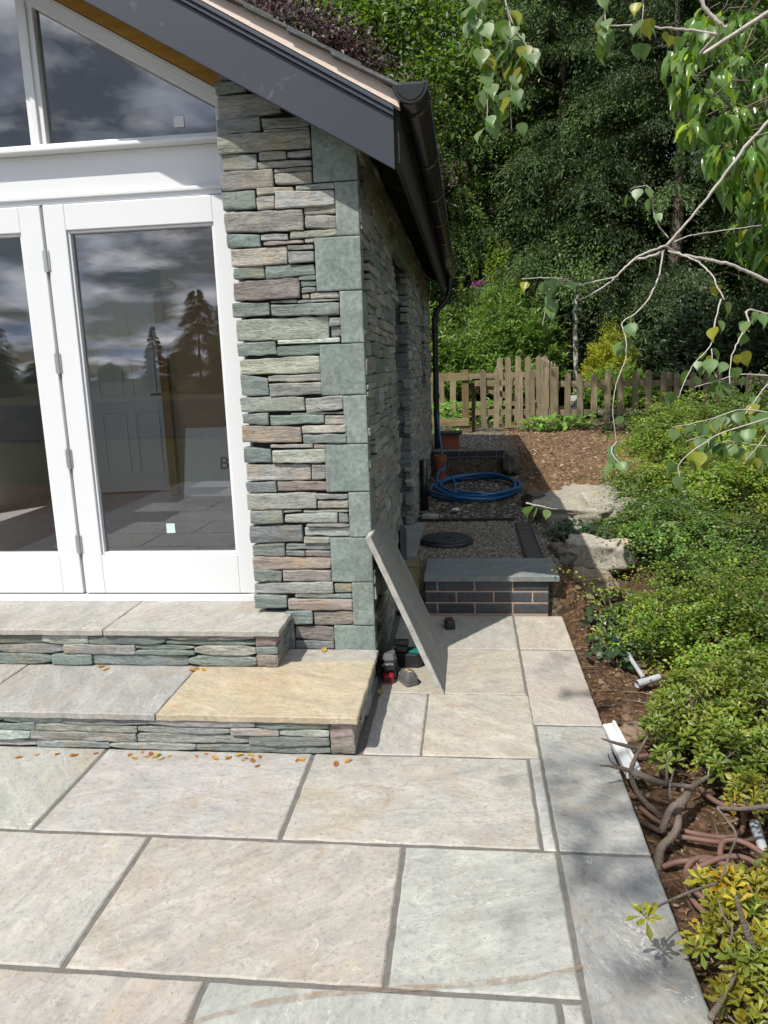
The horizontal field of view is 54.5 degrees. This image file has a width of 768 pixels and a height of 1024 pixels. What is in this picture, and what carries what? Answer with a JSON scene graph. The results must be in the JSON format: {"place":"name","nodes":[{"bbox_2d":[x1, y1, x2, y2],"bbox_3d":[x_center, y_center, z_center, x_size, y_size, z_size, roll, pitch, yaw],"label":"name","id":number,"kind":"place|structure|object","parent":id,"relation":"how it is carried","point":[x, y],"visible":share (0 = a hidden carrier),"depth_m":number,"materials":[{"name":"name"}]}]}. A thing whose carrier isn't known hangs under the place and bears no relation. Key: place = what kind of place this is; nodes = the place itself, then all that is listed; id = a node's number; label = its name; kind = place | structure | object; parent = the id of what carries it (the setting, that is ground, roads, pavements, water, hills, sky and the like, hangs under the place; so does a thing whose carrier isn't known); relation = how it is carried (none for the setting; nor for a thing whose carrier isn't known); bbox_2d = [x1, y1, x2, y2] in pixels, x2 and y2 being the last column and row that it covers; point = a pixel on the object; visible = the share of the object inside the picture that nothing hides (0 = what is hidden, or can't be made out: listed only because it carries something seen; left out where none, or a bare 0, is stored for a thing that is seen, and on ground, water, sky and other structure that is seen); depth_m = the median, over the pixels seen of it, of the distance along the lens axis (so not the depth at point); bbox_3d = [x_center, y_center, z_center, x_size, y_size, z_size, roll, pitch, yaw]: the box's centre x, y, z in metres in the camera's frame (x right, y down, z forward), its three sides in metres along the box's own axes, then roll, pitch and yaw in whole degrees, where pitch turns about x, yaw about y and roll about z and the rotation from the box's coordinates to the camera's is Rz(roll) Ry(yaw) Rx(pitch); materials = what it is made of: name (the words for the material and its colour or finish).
{"place":"outdoors","nodes":[
{"label":"outdoors","id":0,"kind":"place"},
{"bbox_2d":[0,615,712,1023],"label":"patio","id":1,"kind":"structure","parent":0,"point":[484,921],"depth_m":2.38,"materials":[{"name":"stone"}]},
{"bbox_2d":[0,649,378,753],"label":"entrance step","id":2,"kind":"object","parent":1,"relation":"on","point":[307,701],"visible":0.95,"depth_m":3.25,"materials":[{"name":"stone"}]},
{"bbox_2d":[0,601,291,666],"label":"entrance step","id":3,"kind":"object","parent":2,"relation":"on","point":[201,633],"visible":0.97,"depth_m":3.70,"materials":[{"name":"stone"}]},
{"bbox_2d":[381,649,398,682],"bbox_3d":[0.030,0.793,3.849,0.090,0.133,0.155,-2,11,1],"label":"cordless tool","id":4,"kind":"object","parent":1,"relation":"on","point":[389,669],"visible":1,"depth_m":3.82,"materials":[{"name":"black plastic"}]},
{"bbox_2d":[365,516,446,693],"bbox_3d":[0.132,0.457,3.855,0.362,0.806,0.524,-1,11,7],"label":"leaning slab","id":5,"kind":"object","parent":1,"relation":"on","point":[395,572],"depth_m":3.75,"materials":[{"name":"stone"}]},
{"bbox_2d":[393,639,423,667],"bbox_3d":[0.128,0.750,4.031,0.169,0.143,0.119,1,11,13],"label":"battery charger","id":6,"kind":"object","parent":1,"relation":"on","point":[407,656],"visible":0.73,"depth_m":3.99,"materials":[{"name":"black plastic"}]},
{"bbox_2d":[398,668,418,686],"bbox_3d":[0.122,0.836,3.798,0.074,0.062,0.114,-7,12,-24],"label":"tool battery","id":7,"kind":"object","parent":1,"relation":"on","point":[407,677],"visible":1,"depth_m":3.76,"materials":[{"name":"grey plastic"}]},
{"bbox_2d":[444,617,454,629],"bbox_3d":[0.402,0.680,4.576,0.064,0.054,0.098,-2,11,-2],"label":"tool battery","id":8,"kind":"object","parent":1,"relation":"on","point":[449,623],"visible":1,"depth_m":4.54,"materials":[{"name":"black plastic"}]},
{"bbox_2d":[416,519,563,570],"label":"gravel","id":9,"kind":"structure","parent":0,"point":[501,548],"depth_m":5.76,"materials":[{"name":"grey gravel"}]},
{"bbox_2d":[420,532,472,548],"bbox_3d":[0.482,0.222,5.753,0.410,0.073,0.410,-1,11,7],"label":"manhole cover","id":10,"kind":"object","parent":9,"relation":"on","point":[447,540],"visible":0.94,"depth_m":5.66,"materials":[{"name":"black plastic"}]},
{"bbox_2d":[395,266,767,1023],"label":"ground","id":11,"kind":"structure","parent":0,"point":[565,602],"depth_m":4.75,"materials":[{"name":"brown soil"}]},
{"bbox_2d":[0,0,455,666],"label":"stone house","id":12,"kind":"structure","parent":11,"relation":"on","point":[230,216],"depth_m":3.77,"materials":[{"name":"stone"}]},
{"bbox_2d":[0,206,85,592],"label":"folding door","id":13,"kind":"structure","parent":12,"relation":"in","point":[62,570],"depth_m":3.97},
{"bbox_2d":[14,0,217,144],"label":"gable window","id":14,"kind":"structure","parent":12,"relation":"in","point":[27,11],"depth_m":3.58,"materials":[{"name":"white wood"}]},
{"bbox_2d":[0,490,235,550],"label":"interior floor","id":15,"kind":"structure","parent":12,"relation":"in","point":[136,520],"depth_m":6.18,"materials":[{"name":"grey tile"}]},
{"bbox_2d":[182,427,231,505],"bbox_3d":[-1.571,-0.435,7.002,0.660,0.692,0.355,-1,11,7],"label":"printed board","id":16,"kind":"object","parent":15,"relation":"on","point":[207,480],"visible":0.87,"depth_m":7.06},
{"bbox_2d":[81,293,169,492],"bbox_3d":[-2.626,-1.199,7.655,0.780,2.000,0.091,-3,11,-5],"label":"panelled door","id":17,"kind":"structure","parent":12,"relation":"in","point":[120,330],"depth_m":7.65,"materials":[{"name":"white wood"}]},
{"bbox_2d":[42,194,256,592],"bbox_3d":[-1.199,-0.555,3.897,1.015,2.024,0.071,-1,11,7],"label":"folding door","id":18,"kind":"structure","parent":12,"relation":"in","point":[105,571],"depth_m":3.89,"materials":[{"name":"metal"}]},
{"bbox_2d":[252,0,452,284],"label":"tall conifer","id":19,"kind":"object","parent":11,"relation":"on","point":[340,25],"visible":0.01,"depth_m":18.75,"materials":[{"name":"green plant"}]},
{"bbox_2d":[243,0,492,234],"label":"plum tree","id":20,"kind":"object","parent":11,"relation":"on","point":[332,38],"visible":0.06,"depth_m":14.07,"materials":[{"name":"purple plant"}]},
{"bbox_2d":[400,525,406,559],"bbox_3d":[0.134,0.209,5.103,0.012,0.320,0.340,-1,11,7],"label":"membrane sheet","id":21,"kind":"object","parent":11,"relation":"on","point":[403,543],"visible":0.79,"depth_m":5.03,"materials":[{"name":"black plastic"}]},
{"bbox_2d":[404,560,419,592],"bbox_3d":[0.169,0.490,4.867,0.135,0.335,0.113,-1,11,7],"label":"timber post","id":22,"kind":"object","parent":11,"relation":"on","point":[413,567],"visible":0.38,"depth_m":4.80,"materials":[{"name":"brown wood"}]},
{"bbox_2d":[422,513,438,518],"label":"concrete block","id":23,"kind":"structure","parent":11,"relation":"on","point":[430,516],"depth_m":6.60,"materials":[{"name":"concrete"}]},
{"bbox_2d":[434,454,446,479],"bbox_3d":[0.676,-0.520,8.898,0.150,0.320,0.150,-1,11,7],"label":"terracotta pipe","id":24,"kind":"object","parent":11,"relation":"on","point":[439,460],"visible":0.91,"depth_m":8.85,"materials":[{"name":"orange ceramic"}]},
{"bbox_2d":[371,4,520,318],"bbox_3d":[0.572,-9.410,24.746,11.190,16.181,11.275,-3,11,-6],"label":"tall conifer","id":25,"kind":"object","parent":11,"relation":"on","point":[431,81],"depth_m":22.79,"materials":[{"name":"green plant"}]},
{"bbox_2d":[437,430,461,448],"bbox_3d":[0.851,-0.922,9.588,0.310,0.225,0.320,-1,11,7],"label":"flower pot","id":26,"kind":"object","parent":11,"relation":"on","point":[450,439],"visible":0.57,"depth_m":9.47,"materials":[{"name":"orange ceramic"}]},
{"bbox_2d":[430,370,475,432],"bbox_3d":[0.186,-1.710,11.838,2.531,1.000,0.235,-1,11,7],"label":"rail fence","id":27,"kind":"object","parent":11,"relation":"on","point":[463,377],"visible":0.36,"depth_m":11.65,"materials":[{"name":"brown wood"}]},
{"bbox_2d":[429,297,483,416],"bbox_3d":[0.819,-2.828,14.144,2.160,2.454,1.930,-1,11,7],"label":"leafy bush","id":28,"kind":"object","parent":11,"relation":"on","point":[447,348],"visible":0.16,"depth_m":13.75,"materials":[{"name":"green plant"}]},
{"bbox_2d":[260,0,664,286],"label":"beech tree","id":29,"kind":"object","parent":11,"relation":"on","point":[394,21],"visible":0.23,"depth_m":16.36,"materials":[{"name":"green plant"}]},
{"bbox_2d":[419,518,513,521],"bbox_3d":[0.717,0.087,6.513,0.825,0.062,0.025,-1,11,7],"label":"timber edging","id":30,"kind":"object","parent":11,"relation":"on","point":[466,519],"visible":0.57,"depth_m":6.50,"materials":[{"name":"brown wood"}]},
{"bbox_2d":[433,448,503,459],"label":"brick wall","id":31,"kind":"structure","parent":11,"relation":"on","point":[455,454],"depth_m":9.18,"materials":[{"name":"grey brick"}]},
{"bbox_2d":[428,73,518,417],"bbox_3d":[1.672,-4.902,16.735,5.060,8.962,4.757,5,13,33],"label":"tall conifer","id":32,"kind":"object","parent":11,"relation":"on","point":[460,243],"visible":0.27,"depth_m":15.78,"materials":[{"name":"green plant"}]},
{"bbox_2d":[418,432,536,522],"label":"rough gravel","id":33,"kind":"structure","parent":11,"relation":"on","point":[465,438],"depth_m":8.09,"materials":[{"name":"grey gravel"}]},
{"bbox_2d":[429,414,521,500],"bbox_3d":[1.000,-0.644,8.189,0.999,0.768,1.988,-1,11,7],"label":"blue pipe coil","id":34,"kind":"object","parent":33,"relation":"on","point":[454,495],"visible":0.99,"depth_m":7.75,"materials":[{"name":"blue plastic"}]},
{"bbox_2d":[501,449,520,475],"bbox_3d":[1.550,-0.596,9.097,0.234,0.348,0.279,-1,11,7],"label":"boulder","id":35,"kind":"object","parent":33,"relation":"on","point":[511,461],"visible":0.95,"depth_m":8.99,"materials":[{"name":"stone"}]},
{"bbox_2d":[431,397,526,429],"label":"round leaf plant","id":36,"kind":"object","parent":11,"relation":"on","point":[447,406],"visible":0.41,"depth_m":12.47,"materials":[{"name":"green plant"}]},
{"bbox_2d":[430,355,547,423],"bbox_3d":[1.701,-2.105,12.947,2.286,1.150,0.055,-1,11,7],"label":"picket fence","id":37,"kind":"object","parent":11,"relation":"on","point":[537,373],"visible":0.34,"depth_m":12.85,"materials":[{"name":"brown wood"}]},
{"bbox_2d":[424,558,559,615],"bbox_3d":[0.706,0.511,4.960,0.854,0.303,0.463,-1,11,7],"label":"brick step","id":38,"kind":"object","parent":11,"relation":"on","point":[489,587],"visible":0.98,"depth_m":4.77,"materials":[{"name":"brick"}]},
{"bbox_2d":[442,234,542,408],"bbox_3d":[2.365,-3.864,15.391,2.566,3.600,1.684,-1,11,7],"label":"leafy bush","id":39,"kind":"object","parent":11,"relation":"on","point":[462,293],"visible":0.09,"depth_m":15.14,"materials":[{"name":"green plant"}]},
{"bbox_2d":[445,275,572,408],"bbox_3d":[2.340,-3.127,14.107,2.705,2.618,1.982,-1,11,7],"label":"leafy bush","id":40,"kind":"object","parent":11,"relation":"on","point":[493,339],"visible":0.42,"depth_m":13.71,"materials":[{"name":"green plant"}]},
{"bbox_2d":[471,281,484,287],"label":"buddleia flower","id":41,"kind":"object","parent":40,"relation":"attached to","point":[476,284],"visible":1,"depth_m":12.95,"materials":[{"name":"purple plant"}]},
{"bbox_2d":[505,419,546,431],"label":"round leaf plant","id":42,"kind":"object","parent":11,"relation":"on","point":[526,429],"visible":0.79,"depth_m":11.41,"materials":[{"name":"green plant"}]},
{"bbox_2d":[515,522,543,557],"bbox_3d":[1.105,0.227,5.724,0.125,0.062,1.198,-1,11,7],"label":"drainage channel","id":43,"kind":"object","parent":11,"relation":"on","point":[530,546],"visible":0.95,"depth_m":5.63,"materials":[{"name":"black plastic"}]},
{"bbox_2d":[521,488,546,505],"bbox_3d":[1.457,-0.129,7.189,0.269,0.173,0.448,-1,11,7],"label":"boulder","id":44,"kind":"object","parent":11,"relation":"on","point":[529,495],"visible":0.63,"depth_m":7.07,"materials":[{"name":"stone"}]},
{"bbox_2d":[430,0,649,339],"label":"tall conifer","id":45,"kind":"object","parent":11,"relation":"on","point":[502,178],"depth_m":19.65,"materials":[{"name":"green plant"}]},
{"bbox_2d":[541,357,555,421],"bbox_3d":[2.706,-1.980,12.228,0.055,1.110,1.095,-2,11,1],"label":"picket fence","id":46,"kind":"object","parent":11,"relation":"on","point":[552,365],"visible":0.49,"depth_m":12.22,"materials":[{"name":"brown wood"}]},
{"bbox_2d":[523,412,600,431],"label":"round leaf plant","id":47,"kind":"object","parent":11,"relation":"on","point":[576,421],"visible":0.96,"depth_m":11.24,"materials":[{"name":"green plant"}]},
{"bbox_2d":[546,542,578,565],"bbox_3d":[1.294,0.308,5.405,0.241,0.164,0.352,-1,11,7],"label":"boulder","id":48,"kind":"object","parent":11,"relation":"on","point":[559,551],"visible":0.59,"depth_m":5.28,"materials":[{"name":"stone"}]},
{"bbox_2d":[535,278,595,398],"bbox_3d":[3.340,-3.323,14.352,1.587,2.305,1.390,-1,11,7],"label":"dark bush","id":49,"kind":"object","parent":11,"relation":"on","point":[584,341],"visible":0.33,"depth_m":14.06,"materials":[{"name":"green plant"}]},
{"bbox_2d":[428,0,712,369],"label":"tall conifer","id":50,"kind":"object","parent":11,"relation":"on","point":[585,39],"visible":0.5,"depth_m":14.80,"materials":[{"name":"green plant"}]},
{"bbox_2d":[570,395,576,418],"bbox_3d":[3.001,-1.516,11.790,0.200,0.647,0.043,-1,11,7],"label":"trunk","id":51,"kind":"object","parent":11,"relation":"on","point":[573,401],"visible":0.29,"depth_m":11.73,"materials":[{"name":"white wood"}]},
{"bbox_2d":[531,483,624,527],"bbox_3d":[1.740,0.034,6.718,0.854,0.455,1.337,2,12,20],"label":"boulder","id":52,"kind":"object","parent":11,"relation":"on","point":[570,501],"visible":0.55,"depth_m":6.32,"materials":[{"name":"stone"}]},
{"bbox_2d":[528,221,632,395],"bbox_3d":[3.602,-3.404,13.472,1.696,3.472,1.946,-4,11,-11],"label":"slender birch","id":53,"kind":"object","parent":11,"relation":"on","point":[577,295],"visible":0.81,"depth_m":13.44,"materials":[{"name":"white plant"}]},
{"bbox_2d":[570,566,620,603],"bbox_3d":[1.393,0.493,5.032,0.390,0.227,0.245,2,12,17],"label":"boulder","id":54,"kind":"object","parent":11,"relation":"on","point":[582,571],"visible":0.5,"depth_m":4.93,"materials":[{"name":"stone"}]},
{"bbox_2d":[453,0,738,343],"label":"tall conifer","id":55,"kind":"object","parent":11,"relation":"on","point":[656,162],"visible":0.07,"depth_m":16.66,"materials":[{"name":"green plant"}]},
{"bbox_2d":[450,9,742,329],"bbox_3d":[6.006,-11.071,21.233,10.108,14.507,10.033,-5,11,-13],"label":"tall conifer","id":56,"kind":"object","parent":11,"relation":"on","point":[620,236],"depth_m":20.71,"materials":[{"name":"green plant"}]},
{"bbox_2d":[532,518,661,564],"bbox_3d":[1.663,0.198,5.808,1.073,0.259,0.609,7,14,38],"label":"ivy patch","id":57,"kind":"object","parent":11,"relation":"on","point":[563,532],"visible":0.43,"depth_m":5.80,"materials":[{"name":"green plant"}]},
{"bbox_2d":[564,533,637,573],"bbox_3d":[1.519,0.303,5.316,0.529,0.264,0.278,4,13,30],"label":"boulder","id":58,"kind":"object","parent":11,"relation":"on","point":[613,550],"visible":0.78,"depth_m":5.22,"materials":[{"name":"stone"}]},
{"bbox_2d":[578,316,640,390],"bbox_3d":[4.063,-2.657,13.277,1.264,1.702,1.101,-1,11,7],"label":"golden bush","id":59,"kind":"object","parent":11,"relation":"on","point":[605,354],"visible":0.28,"depth_m":13.12,"materials":[{"name":"yellow plant"}]},
{"bbox_2d":[462,0,767,519],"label":"birch tree","id":60,"kind":"object","parent":11,"relation":"on","point":[516,58],"visible":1,"depth_m":2.61,"materials":[{"name":"green plant"}]},
{"bbox_2d":[572,359,659,420],"bbox_3d":[3.973,-2.042,12.570,1.703,1.075,0.879,-1,11,7],"label":"leafy bush","id":61,"kind":"object","parent":11,"relation":"on","point":[627,391],"visible":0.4,"depth_m":12.41,"materials":[{"name":"green plant"}]},
{"bbox_2d":[467,0,767,242],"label":"beech tree","id":62,"kind":"object","parent":11,"relation":"on","point":[765,2],"depth_m":17.06,"materials":[{"name":"green plant"}]},
{"bbox_2d":[603,720,640,779],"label":"plastic trim","id":63,"kind":"structure","parent":11,"relation":"on","point":[624,756],"depth_m":3.08,"materials":[{"name":"white plastic"}]},
{"bbox_2d":[570,411,679,434],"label":"fence ivy","id":64,"kind":"object","parent":11,"relation":"on","point":[608,421],"visible":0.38,"depth_m":11.11,"materials":[{"name":"green plant"}]},
{"bbox_2d":[580,591,675,669],"bbox_3d":[1.457,0.692,4.429,0.619,0.260,0.900,-1,11,7],"label":"ivy patch","id":65,"kind":"object","parent":11,"relation":"on","point":[614,651],"visible":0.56,"depth_m":4.29,"materials":[{"name":"green plant"}]},
{"bbox_2d":[589,620,671,662],"bbox_3d":[1.399,0.751,4.315,0.443,0.179,0.469,-1,11,7],"label":"fern","id":66,"kind":"object","parent":11,"relation":"on","point":[614,643],"visible":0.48,"depth_m":4.27,"materials":[{"name":"green plant"}]},
{"bbox_2d":[614,497,647,520],"bbox_3d":[2.121,0.037,6.422,0.330,0.318,0.414,-6,12,-19],"label":"boulder","id":67,"kind":"object","parent":11,"relation":"on","point":[624,498],"visible":0.11,"depth_m":6.36,"materials":[{"name":"stone"}]},
{"bbox_2d":[619,720,655,742],"bbox_3d":[1.143,0.996,3.372,0.195,0.079,0.139,-6,12,-22],"label":"boulder","id":68,"kind":"object","parent":11,"relation":"on","point":[630,731],"visible":0.52,"depth_m":3.33,"materials":[{"name":"stone"}]},
{"bbox_2d":[509,0,767,401],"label":"tall conifer","id":69,"kind":"object","parent":11,"relation":"on","point":[678,194],"visible":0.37,"depth_m":14.29,"materials":[{"name":"green plant"}]},
{"bbox_2d":[509,423,767,555],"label":"bark mulch","id":70,"kind":"object","parent":11,"relation":"on","point":[562,453],"visible":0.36,"depth_m":9.19,"materials":[{"name":"brown wood"}]},
{"bbox_2d":[634,674,660,687],"bbox_3d":[1.357,0.868,3.833,0.145,0.048,0.040,-6,12,-21],"label":"waste pipe","id":71,"kind":"object","parent":11,"relation":"on","point":[641,682],"visible":0.98,"depth_m":3.82,"materials":[{"name":"grey plastic"}]},
{"bbox_2d":[626,652,644,677],"bbox_3d":[1.339,0.819,3.969,0.027,0.035,0.299,-1,11,3],"label":"waste pipe","id":72,"kind":"object","parent":71,"relation":"on","point":[634,664],"visible":0.98,"depth_m":3.96,"materials":[{"name":"grey plastic"}]},
{"bbox_2d":[545,0,767,340],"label":"tall conifer","id":73,"kind":"object","parent":11,"relation":"on","point":[673,151],"visible":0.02,"depth_m":16.91,"materials":[{"name":"green plant"}]},
{"bbox_2d":[550,367,767,429],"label":"picket fence","id":74,"kind":"object","parent":11,"relation":"on","point":[666,382],"visible":0.5,"depth_m":11.37,"materials":[{"name":"brown wood"}]},
{"bbox_2d":[475,367,549,427],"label":"picket gate","id":75,"kind":"structure","parent":74,"relation":"attached to","point":[482,384],"depth_m":11.57,"materials":[{"name":"brown wood"}]},
{"bbox_2d":[552,536,767,701],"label":"shrub","id":76,"kind":"object","parent":11,"relation":"on","point":[689,613],"visible":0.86,"depth_m":4.10,"materials":[{"name":"green plant"}]},
{"bbox_2d":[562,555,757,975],"bbox_3d":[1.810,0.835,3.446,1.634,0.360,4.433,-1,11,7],"label":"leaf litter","id":77,"kind":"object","parent":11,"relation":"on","point":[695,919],"visible":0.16,"depth_m":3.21,"materials":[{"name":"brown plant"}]},
{"bbox_2d":[556,458,767,595],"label":"shrub","id":78,"kind":"object","parent":11,"relation":"on","point":[656,519],"visible":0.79,"depth_m":5.22,"materials":[{"name":"green plant"}]},
{"bbox_2d":[569,581,764,1019],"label":"fallen twigs","id":79,"kind":"object","parent":11,"relation":"on","point":[649,758],"visible":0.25,"depth_m":3.66,"materials":[{"name":"brown wood"}]},
{"bbox_2d":[593,390,767,505],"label":"shrub","id":80,"kind":"object","parent":11,"relation":"on","point":[650,465],"visible":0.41,"depth_m":6.80,"materials":[{"name":"green plant"}]},
{"bbox_2d":[600,646,767,877],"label":"azalea bush","id":81,"kind":"object","parent":11,"relation":"on","point":[733,726],"visible":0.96,"depth_m":2.99,"materials":[{"name":"green plant"}]},
{"bbox_2d":[618,387,767,461],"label":"shrub","id":82,"kind":"object","parent":11,"relation":"on","point":[668,415],"visible":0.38,"depth_m":8.62,"materials":[{"name":"green plant"}]},
{"bbox_2d":[630,281,756,407],"bbox_3d":[5.490,-2.805,12.754,2.516,2.192,1.738,-1,11,7],"label":"dark bush","id":83,"kind":"object","parent":11,"relation":"on","point":[692,343],"visible":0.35,"depth_m":12.54,"materials":[{"name":"green plant"}]},
{"bbox_2d":[628,381,767,547],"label":"shrub","id":84,"kind":"object","parent":11,"relation":"on","point":[731,477],"visible":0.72,"depth_m":5.70,"materials":[{"name":"green plant"}]},
{"bbox_2d":[633,752,767,927],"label":"garden hose","id":85,"kind":"object","parent":11,"relation":"on","point":[721,841],"visible":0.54,"depth_m":2.50,"materials":[{"name":"rubber"}]},
{"bbox_2d":[635,0,767,367],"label":"tall conifer","id":86,"kind":"object","parent":11,"relation":"on","point":[691,248],"visible":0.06,"depth_m":15.07,"materials":[{"name":"green plant"}]},
{"bbox_2d":[643,771,767,1023],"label":"azalea bush","id":87,"kind":"object","parent":11,"relation":"on","point":[748,957],"visible":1,"depth_m":1.98,"materials":[{"name":"green plant"}]},
{"bbox_2d":[625,901,663,940],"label":"azalea sprig","id":88,"kind":"object","parent":87,"relation":"attached to","point":[652,908],"visible":1,"depth_m":1.89,"materials":[{"name":"yellow plant"}]},
{"bbox_2d":[660,0,767,287],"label":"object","id":89,"kind":"object","parent":11,"relation":"on","point":[738,128],"visible":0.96,"depth_m":3.21,"materials":[{"name":"green plant"}]},
{"bbox_2d":[660,365,767,486],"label":"shrub","id":90,"kind":"object","parent":11,"relation":"on","point":[738,398],"visible":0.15,"depth_m":8.36,"materials":[{"name":"green plant"}]},
{"bbox_2d":[685,467,767,651],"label":"shrub","id":91,"kind":"object","parent":11,"relation":"on","point":[755,555],"visible":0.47,"depth_m":4.29,"materials":[{"name":"green plant"}]},
{"bbox_2d":[717,247,767,404],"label":"dark bush","id":92,"kind":"object","parent":11,"relation":"on","point":[756,345],"visible":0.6,"depth_m":11.89,"materials":[{"name":"green plant"}]},
{"bbox_2d":[749,819,767,857],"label":"waste pipe","id":93,"kind":"object","parent":11,"relation":"on","point":[757,831],"visible":0.96,"depth_m":2.56,"materials":[{"name":"grey plastic"}]}
]}

